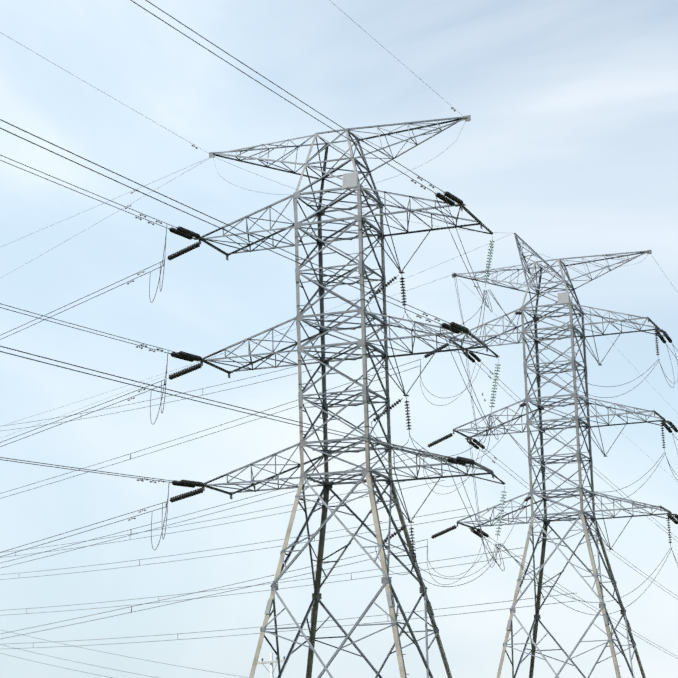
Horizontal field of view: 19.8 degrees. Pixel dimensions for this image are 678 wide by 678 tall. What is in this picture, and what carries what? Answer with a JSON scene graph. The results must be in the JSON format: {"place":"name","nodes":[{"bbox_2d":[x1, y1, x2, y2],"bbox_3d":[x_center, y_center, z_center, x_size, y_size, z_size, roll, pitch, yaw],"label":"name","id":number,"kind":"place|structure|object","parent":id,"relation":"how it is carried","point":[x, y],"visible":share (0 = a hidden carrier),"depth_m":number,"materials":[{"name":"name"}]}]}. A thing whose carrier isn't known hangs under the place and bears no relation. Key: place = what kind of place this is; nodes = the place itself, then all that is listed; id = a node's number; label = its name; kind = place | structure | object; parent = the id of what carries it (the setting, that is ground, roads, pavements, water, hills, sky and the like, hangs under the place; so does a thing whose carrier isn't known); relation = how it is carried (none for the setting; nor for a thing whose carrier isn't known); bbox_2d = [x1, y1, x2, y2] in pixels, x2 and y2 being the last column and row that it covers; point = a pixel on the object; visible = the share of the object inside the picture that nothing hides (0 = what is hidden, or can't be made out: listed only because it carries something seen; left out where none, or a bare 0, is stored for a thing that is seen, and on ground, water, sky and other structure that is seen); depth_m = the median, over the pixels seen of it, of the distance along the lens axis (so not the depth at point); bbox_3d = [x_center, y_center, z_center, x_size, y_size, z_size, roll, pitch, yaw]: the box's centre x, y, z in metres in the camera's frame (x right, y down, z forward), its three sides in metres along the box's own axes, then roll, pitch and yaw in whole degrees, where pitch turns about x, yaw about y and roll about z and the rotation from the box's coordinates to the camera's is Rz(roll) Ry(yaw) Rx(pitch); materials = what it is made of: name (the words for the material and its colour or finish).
{"place":"outdoors","nodes":[
{"label":"outdoors","id":0,"kind":"place"},
{"bbox_2d":[0,0,677,677],"label":"sky","id":1,"kind":"structure","parent":0,"point":[568,146],"materials":[{"name":"blue"}]},
{"label":"ground","id":2,"kind":"structure","parent":0,"visible":0},
{"bbox_2d":[257,653,284,677],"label":"wood pole","id":3,"kind":"object","parent":2,"relation":"on","point":[271,661],"visible":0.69,"depth_m":115.16,"materials":[{"name":"wood"}]},
{"bbox_2d":[199,115,505,677],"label":"transmission tower","id":4,"kind":"structure","parent":2,"relation":"on","point":[350,181],"depth_m":95.59,"materials":[{"name":"metal"}]},
{"bbox_2d":[0,0,677,677],"bbox_3d":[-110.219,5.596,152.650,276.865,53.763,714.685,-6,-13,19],"label":"power lines","id":5,"kind":"object","parent":4,"relation":"attached to","point":[154,480],"visible":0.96,"depth_m":104.13,"materials":[{"name":"grey metal"}]},
{"bbox_2d":[167,191,677,561],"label":"insulators","id":6,"kind":"object","parent":4,"relation":"attached to","point":[456,328],"visible":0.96,"depth_m":96.09,"materials":[{"name":"black"}]},
{"bbox_2d":[449,233,677,677],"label":"transmission tower","id":7,"kind":"structure","parent":2,"relation":"on","point":[563,298],"depth_m":130.33,"materials":[{"name":"metal"}]}
]}

